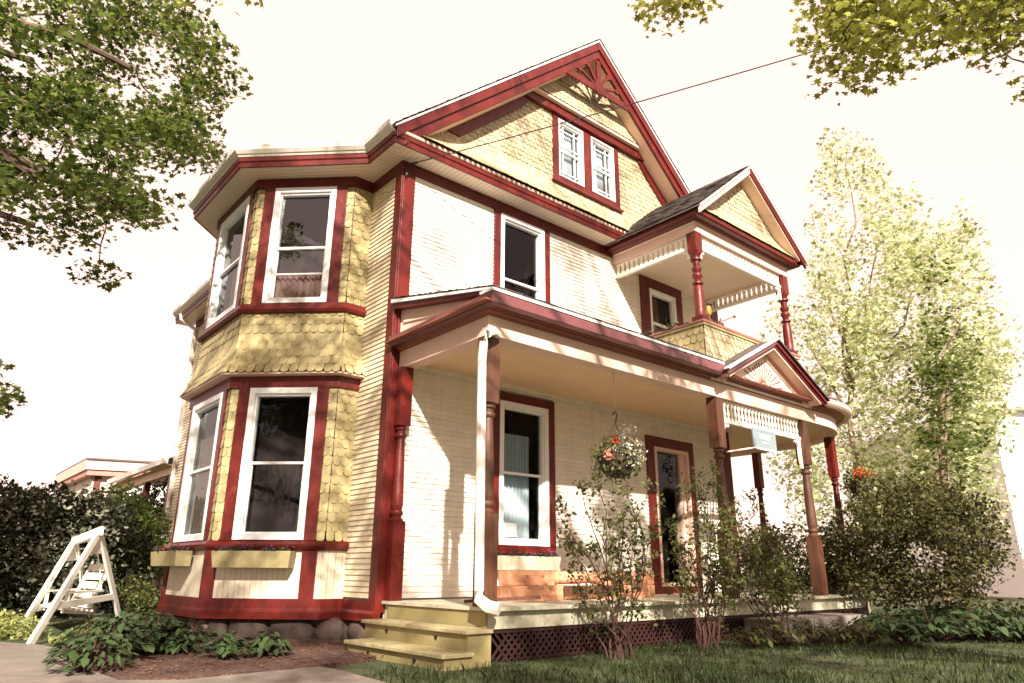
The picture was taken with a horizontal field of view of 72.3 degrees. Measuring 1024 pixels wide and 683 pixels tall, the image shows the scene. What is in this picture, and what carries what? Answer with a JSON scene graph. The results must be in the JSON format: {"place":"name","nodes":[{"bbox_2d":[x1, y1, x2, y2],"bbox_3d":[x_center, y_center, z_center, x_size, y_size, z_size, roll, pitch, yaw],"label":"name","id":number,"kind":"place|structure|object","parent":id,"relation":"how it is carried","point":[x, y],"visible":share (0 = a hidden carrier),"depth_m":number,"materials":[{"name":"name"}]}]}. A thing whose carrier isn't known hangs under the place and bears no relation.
{"place":"outdoors","nodes":[
{"label":"outdoors","id":0,"kind":"place"},
{"bbox_2d":[0,642,385,682],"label":"path","id":1,"kind":"structure","parent":0,"point":[21,663],"depth_m":5.02,"materials":[{"name":"concrete"}]},
{"bbox_2d":[0,571,1023,682],"bbox_3d":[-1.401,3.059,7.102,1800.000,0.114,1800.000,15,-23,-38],"label":"ground","id":2,"kind":"structure","parent":0,"point":[58,624],"depth_m":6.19,"materials":[{"name":"green plant"}]},
{"bbox_2d":[0,609,53,640],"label":"lime shrub","id":3,"kind":"object","parent":2,"relation":"on","point":[12,626],"visible":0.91,"depth_m":7.66,"materials":[{"name":"yellow plant"}]},
{"bbox_2d":[0,472,68,619],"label":"hedge shrub","id":4,"kind":"object","parent":2,"relation":"on","point":[15,602],"visible":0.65,"depth_m":9.64,"materials":[{"name":"green plant"}]},
{"bbox_2d":[0,476,128,618],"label":"hedge shrub","id":5,"kind":"object","parent":2,"relation":"on","point":[42,578],"visible":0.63,"depth_m":9.45,"materials":[{"name":"green plant"}]},
{"bbox_2d":[16,527,121,643],"bbox_3d":[-5.316,2.986,8.615,0.723,1.327,2.942,3,-18,-8],"label":"garden swing","id":6,"kind":"object","parent":2,"relation":"on","point":[86,597],"visible":0.91,"depth_m":8.44,"materials":[{"name":"white paint"}]},
{"bbox_2d":[48,625,92,643],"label":"lime shrub","id":7,"kind":"object","parent":2,"relation":"on","point":[56,637],"visible":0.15,"depth_m":7.45,"materials":[{"name":"yellow plant"}]},
{"bbox_2d":[21,480,158,614],"bbox_3d":[-6.691,3.243,10.905,2.208,2.229,2.123,10,-21,-27],"label":"hedge shrub","id":8,"kind":"object","parent":2,"relation":"on","point":[134,545],"visible":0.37,"depth_m":10.69,"materials":[{"name":"green plant"}]},
{"bbox_2d":[54,458,166,570],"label":"neighbour house","id":9,"kind":"structure","parent":2,"relation":"on","point":[80,473],"depth_m":23.80,"materials":[{"name":"beige paint"}]},
{"bbox_2d":[129,480,166,506],"bbox_3d":[-12.578,5.274,24.191,1.150,1.200,0.050,9,-20,-24],"label":"window","id":10,"kind":"structure","parent":9,"relation":"in","point":[162,493],"depth_m":24.35,"materials":[{"name":"white plastic"}]},
{"bbox_2d":[0,0,253,422],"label":"maple tree","id":11,"kind":"object","parent":2,"relation":"on","point":[36,106],"visible":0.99,"depth_m":8.06,"materials":[{"name":"green plant"}]},
{"bbox_2d":[85,479,172,604],"bbox_3d":[-6.773,3.513,12.281,1.713,2.216,2.186,15,-23,-38],"label":"hedge shrub","id":12,"kind":"object","parent":2,"relation":"on","point":[147,515],"visible":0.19,"depth_m":12.47,"materials":[{"name":"green plant"}]},
{"bbox_2d":[121,478,167,581],"bbox_3d":[-7.881,4.179,15.069,1.530,2.672,1.842,15,-23,-38],"label":"hedge shrub","id":13,"kind":"object","parent":2,"relation":"on","point":[156,492],"visible":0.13,"depth_m":14.92,"materials":[{"name":"green plant"}]},
{"bbox_2d":[76,613,375,679],"bbox_3d":[-3.969,3.334,7.992,2.500,0.150,7.250,15,-23,-38],"label":"mulch bed","id":14,"kind":"object","parent":2,"relation":"on","point":[184,663],"visible":0.23,"depth_m":5.70,"materials":[{"name":"brown soil"}]},
{"bbox_2d":[42,632,138,672],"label":"hosta","id":15,"kind":"object","parent":14,"relation":"on","point":[85,660],"visible":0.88,"depth_m":5.17,"materials":[{"name":"green plant"}]},
{"bbox_2d":[46,611,161,657],"bbox_3d":[-3.384,2.478,5.878,0.880,0.415,0.913,15,-23,-38],"label":"hosta","id":16,"kind":"object","parent":14,"relation":"on","point":[124,629],"visible":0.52,"depth_m":5.80,"materials":[{"name":"green plant"}]},
{"bbox_2d":[98,610,168,630],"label":"hosta","id":17,"kind":"object","parent":14,"relation":"on","point":[149,613],"visible":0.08,"depth_m":7.02,"materials":[{"name":"green plant"}]},
{"bbox_2d":[115,572,161,617],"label":"lime shrub","id":18,"kind":"object","parent":14,"relation":"on","point":[144,600],"visible":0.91,"depth_m":9.67,"materials":[{"name":"green plant"}]},
{"bbox_2d":[109,611,195,652],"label":"hosta","id":19,"kind":"object","parent":14,"relation":"on","point":[172,623],"visible":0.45,"depth_m":6.28,"materials":[{"name":"green plant"}]},
{"bbox_2d":[146,621,221,654],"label":"hosta","id":20,"kind":"object","parent":14,"relation":"on","point":[194,635],"visible":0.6,"depth_m":6.29,"materials":[{"name":"green plant"}]},
{"bbox_2d":[190,630,257,658],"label":"hosta","id":21,"kind":"object","parent":14,"relation":"on","point":[230,647],"visible":0.85,"depth_m":5.89,"materials":[{"name":"green plant"}]},
{"bbox_2d":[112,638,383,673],"bbox_3d":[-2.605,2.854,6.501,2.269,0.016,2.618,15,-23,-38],"label":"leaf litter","id":22,"kind":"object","parent":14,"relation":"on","point":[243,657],"visible":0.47,"depth_m":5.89,"materials":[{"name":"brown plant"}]},
{"bbox_2d":[245,631,297,657],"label":"hosta","id":23,"kind":"object","parent":14,"relation":"on","point":[276,647],"visible":0.8,"depth_m":6.09,"materials":[{"name":"green plant"}]},
{"bbox_2d":[107,39,868,670],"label":"victorian house","id":24,"kind":"structure","parent":2,"relation":"on","point":[401,369],"depth_m":8.92,"materials":[{"name":"beige paint"}]},
{"bbox_2d":[151,543,192,565],"bbox_3d":[-4.113,2.567,8.414,0.207,0.250,1.049,15,-23,-38],"label":"window box","id":25,"kind":"object","parent":24,"relation":"attached to","point":[172,555],"visible":1,"depth_m":8.16,"materials":[{"name":"yellow wood"}]},
{"bbox_2d":[171,390,309,542],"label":"window","id":26,"kind":"structure","parent":24,"relation":"in","point":[274,501],"depth_m":8.68,"materials":[{"name":"red paint"}]},
{"bbox_2d":[211,543,295,567],"bbox_3d":[-2.815,2.330,7.627,0.879,0.255,0.209,-1,-18,4],"label":"window box","id":27,"kind":"object","parent":24,"relation":"attached to","point":[266,557],"visible":1,"depth_m":7.55,"materials":[{"name":"yellow wood"}]},
{"bbox_2d":[203,192,329,357],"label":"window","id":28,"kind":"structure","parent":24,"relation":"in","point":[304,222],"depth_m":9.63,"materials":[{"name":"red paint"}]},
{"bbox_2d":[219,387,348,540],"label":"window","id":29,"kind":"structure","parent":24,"relation":"in","point":[239,480],"depth_m":8.07,"materials":[{"name":"red paint"}]},
{"bbox_2d":[251,186,362,343],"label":"window","id":30,"kind":"structure","parent":24,"relation":"in","point":[323,287],"depth_m":8.92,"materials":[{"name":"red paint"}]},
{"bbox_2d":[464,596,540,602],"bbox_3d":[-0.092,2.512,6.829,0.757,0.065,0.050,4,-19,-12],"label":"timber offcut","id":31,"kind":"object","parent":24,"relation":"on","point":[510,598],"visible":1,"depth_m":6.83,"materials":[{"name":"brown wood"}]},
{"bbox_2d":[493,208,550,304],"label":"window","id":32,"kind":"structure","parent":24,"relation":"in","point":[521,260],"depth_m":10.16,"materials":[{"name":"red paint"}]},
{"bbox_2d":[492,391,555,555],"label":"window","id":33,"kind":"structure","parent":24,"relation":"in","point":[523,426],"depth_m":9.03,"materials":[{"name":"red paint"}]},
{"bbox_2d":[497,549,560,569],"bbox_3d":[0.205,2.631,8.470,0.949,0.255,0.193,15,-23,-38],"label":"window box","id":34,"kind":"object","parent":24,"relation":"attached to","point":[528,561],"visible":0.98,"depth_m":8.39,"materials":[{"name":"beige wood"}]},
{"bbox_2d":[504,113,588,204],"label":"window","id":35,"kind":"structure","parent":24,"relation":"in","point":[569,141],"depth_m":11.19,"materials":[{"name":"red paint"}]},
{"bbox_2d":[497,584,640,597],"bbox_3d":[0.692,2.883,8.068,2.300,0.153,0.153,15,-23,-38],"label":"spare turned post","id":36,"kind":"object","parent":24,"relation":"on","point":[498,587],"visible":0.01,"depth_m":7.60,"materials":[{"name":"brown wood"}]},
{"bbox_2d":[499,584,654,601],"bbox_3d":[0.812,2.842,7.940,2.350,0.153,0.153,15,-23,-38],"label":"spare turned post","id":37,"kind":"object","parent":24,"relation":"on","point":[550,592],"visible":0.62,"depth_m":7.51,"materials":[{"name":"brown wood"}]},
{"bbox_2d":[499,570,653,585],"bbox_3d":[0.821,2.738,8.119,2.400,0.153,0.153,15,-23,-38],"label":"plank","id":38,"kind":"object","parent":37,"relation":"on","point":[510,578],"visible":0.71,"depth_m":7.68,"materials":[{"name":"brown wood"}]},
{"bbox_2d":[564,585,614,594],"bbox_3d":[0.890,2.796,7.893,0.850,0.090,0.010,15,-23,-38],"label":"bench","id":39,"kind":"object","parent":37,"relation":"on","point":[567,590],"visible":0.43,"depth_m":7.79,"materials":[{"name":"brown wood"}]},
{"bbox_2d":[569,132,620,218],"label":"window","id":40,"kind":"structure","parent":24,"relation":"in","point":[603,167],"depth_m":11.66,"materials":[{"name":"red paint"}]},
{"bbox_2d":[590,372,647,516],"bbox_3d":[1.185,1.129,7.859,0.645,1.640,0.622,-1,-18,5],"label":"hanging basket","id":41,"kind":"object","parent":24,"relation":"hanging from","point":[619,465],"visible":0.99,"depth_m":7.70,"materials":[{"name":"green metal"}]},
{"bbox_2d":[595,435,703,593],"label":"door","id":42,"kind":"structure","parent":24,"relation":"in","point":[666,459],"depth_m":10.99,"materials":[{"name":"red paint"}]},
{"bbox_2d":[639,274,683,334],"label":"window","id":43,"kind":"structure","parent":24,"relation":"in","point":[661,304],"depth_m":11.83,"materials":[{"name":"red paint"}]},
{"bbox_2d":[417,13,938,162],"bbox_3d":[5.639,-4.083,7.782,13.974,2.965,0.014,-4,-19,12],"label":"utility wire","id":44,"kind":"object","parent":24,"relation":"attached to","point":[617,107],"visible":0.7,"depth_m":8.38,"materials":[{"name":"black metal"}]},
{"bbox_2d":[706,302,735,325],"bbox_3d":[3.008,-0.316,10.083,0.777,0.405,0.114,15,-23,-38],"label":"garden ornament","id":45,"kind":"object","parent":24,"relation":"on","point":[708,309],"visible":0.66,"depth_m":9.95,"materials":[{"name":"metal"}]},
{"bbox_2d":[726,427,779,453],"bbox_3d":[3.295,1.361,9.542,1.195,0.412,0.078,14,-23,-36],"label":"hanging sign","id":46,"kind":"object","parent":24,"relation":"hanging from","point":[763,440],"visible":1,"depth_m":9.68,"materials":[{"name":"beige paint"}]},
{"bbox_2d":[841,417,878,500],"bbox_3d":[5.529,1.901,11.210,0.549,1.404,0.538,15,-23,-38],"label":"hanging basket","id":47,"kind":"object","parent":24,"relation":"hanging from","point":[864,475],"visible":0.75,"depth_m":11.02,"materials":[{"name":"green metal"}]},
{"bbox_2d":[176,0,1023,105],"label":"maple tree","id":48,"kind":"object","parent":2,"relation":"on","point":[983,13],"visible":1,"depth_m":5.16,"materials":[{"name":"green plant"}]},
{"bbox_2d":[547,458,669,659],"bbox_3d":[0.939,1.991,6.495,1.079,1.818,0.907,15,-23,-38],"label":"rose shrub","id":49,"kind":"object","parent":2,"relation":"on","point":[610,576],"visible":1,"depth_m":6.46,"materials":[{"name":"green plant"}]},
{"bbox_2d":[645,461,767,650],"bbox_3d":[1.975,2.149,7.164,1.077,1.946,1.083,10,-20,-26],"label":"rose shrub","id":50,"kind":"object","parent":2,"relation":"on","point":[722,560],"visible":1,"depth_m":7.15,"materials":[{"name":"green plant"}]},
{"bbox_2d":[725,623,781,648],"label":"hosta","id":51,"kind":"object","parent":2,"relation":"on","point":[758,638],"visible":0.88,"depth_m":7.18,"materials":[{"name":"green plant"}]},
{"bbox_2d":[698,517,832,643],"bbox_3d":[2.766,2.716,8.060,1.143,1.445,1.346,9,-20,-25],"label":"rose shrub","id":52,"kind":"object","parent":2,"relation":"on","point":[782,573],"visible":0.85,"depth_m":7.82,"materials":[{"name":"green plant"}]},
{"bbox_2d":[760,620,814,646],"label":"hosta","id":53,"kind":"object","parent":2,"relation":"on","point":[778,629],"visible":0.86,"depth_m":7.43,"materials":[{"name":"green plant"}]},
{"bbox_2d":[734,516,870,594],"bbox_3d":[4.582,3.569,11.037,2.163,1.649,1.845,-3,-18,9],"label":"yew bush","id":54,"kind":"object","parent":2,"relation":"on","point":[831,575],"visible":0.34,"depth_m":10.80,"materials":[{"name":"green plant"}]},
{"bbox_2d":[743,613,866,642],"bbox_3d":[3.720,3.585,8.759,2.150,0.285,0.500,15,-23,-38],"label":"concrete landing","id":55,"kind":"object","parent":2,"relation":"on","point":[751,623],"visible":0.3,"depth_m":8.47,"materials":[{"name":"grey concrete"}]},
{"bbox_2d":[793,618,838,645],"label":"hosta","id":56,"kind":"object","parent":2,"relation":"on","point":[816,634],"visible":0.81,"depth_m":7.61,"materials":[{"name":"green plant"}]},
{"bbox_2d":[819,620,869,644],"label":"hosta","id":57,"kind":"object","parent":2,"relation":"on","point":[840,635],"visible":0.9,"depth_m":7.67,"materials":[{"name":"green plant"}]},
{"bbox_2d":[842,621,882,643],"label":"hosta","id":58,"kind":"object","parent":2,"relation":"on","point":[864,628],"visible":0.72,"depth_m":7.76,"materials":[{"name":"green plant"}]},
{"bbox_2d":[756,124,1023,613],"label":"young maple","id":59,"kind":"object","parent":2,"relation":"on","point":[858,332],"visible":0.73,"depth_m":14.06,"materials":[{"name":"green plant"}]},
{"bbox_2d":[849,605,938,636],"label":"hosta","id":60,"kind":"object","parent":2,"relation":"on","point":[874,620],"visible":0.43,"depth_m":8.65,"materials":[{"name":"green plant"}]},
{"bbox_2d":[871,616,939,645],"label":"hosta","id":61,"kind":"object","parent":2,"relation":"on","point":[906,630],"visible":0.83,"depth_m":7.57,"materials":[{"name":"green plant"}]},
{"bbox_2d":[828,471,1022,618],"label":"yew bush","id":62,"kind":"object","parent":2,"relation":"on","point":[945,517],"visible":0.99,"depth_m":9.86,"materials":[{"name":"green plant"}]},
{"bbox_2d":[887,607,984,640],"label":"hosta","id":63,"kind":"object","parent":2,"relation":"on","point":[940,618],"visible":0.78,"depth_m":8.09,"materials":[{"name":"green plant"}]},
{"bbox_2d":[897,250,992,610],"bbox_3d":[7.646,1.409,12.297,1.590,6.625,2.755,-9,-20,27],"label":"slim tree","id":64,"kind":"object","parent":2,"relation":"on","point":[941,445],"visible":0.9,"depth_m":12.19,"materials":[{"name":"green plant"}]},
{"bbox_2d":[923,599,1013,625],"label":"hosta","id":65,"kind":"object","parent":2,"relation":"on","point":[937,609],"visible":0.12,"depth_m":9.93,"materials":[{"name":"green plant"}]},
{"bbox_2d":[936,604,1023,639],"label":"hosta","id":66,"kind":"object","parent":2,"relation":"on","point":[987,631],"visible":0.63,"depth_m":8.16,"materials":[{"name":"green plant"}]},
{"bbox_2d":[970,605,1023,640],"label":"hosta","id":67,"kind":"object","parent":2,"relation":"on","point":[1014,616],"visible":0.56,"depth_m":8.24,"materials":[{"name":"green plant"}]},
{"bbox_2d":[983,597,1023,620],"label":"hosta","id":68,"kind":"object","parent":2,"relation":"on","point":[1007,605],"visible":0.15,"depth_m":10.13,"materials":[{"name":"green plant"}]},
{"bbox_2d":[0,0,1023,572],"label":"sky","id":69,"kind":"structure","parent":0,"point":[101,373],"materials":[{"name":"white"}]},
{"bbox_2d":[641,320,688,335],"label":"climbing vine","id":70,"kind":"object","parent":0,"point":[668,326],"visible":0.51,"depth_m":9.99,"materials":[{"name":"green plant"}]},
{"bbox_2d":[858,402,1023,597],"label":"white neighbour house","id":71,"kind":"structure","parent":0,"point":[1012,587],"depth_m":24.54,"materials":[{"name":"plastic"}]}
]}

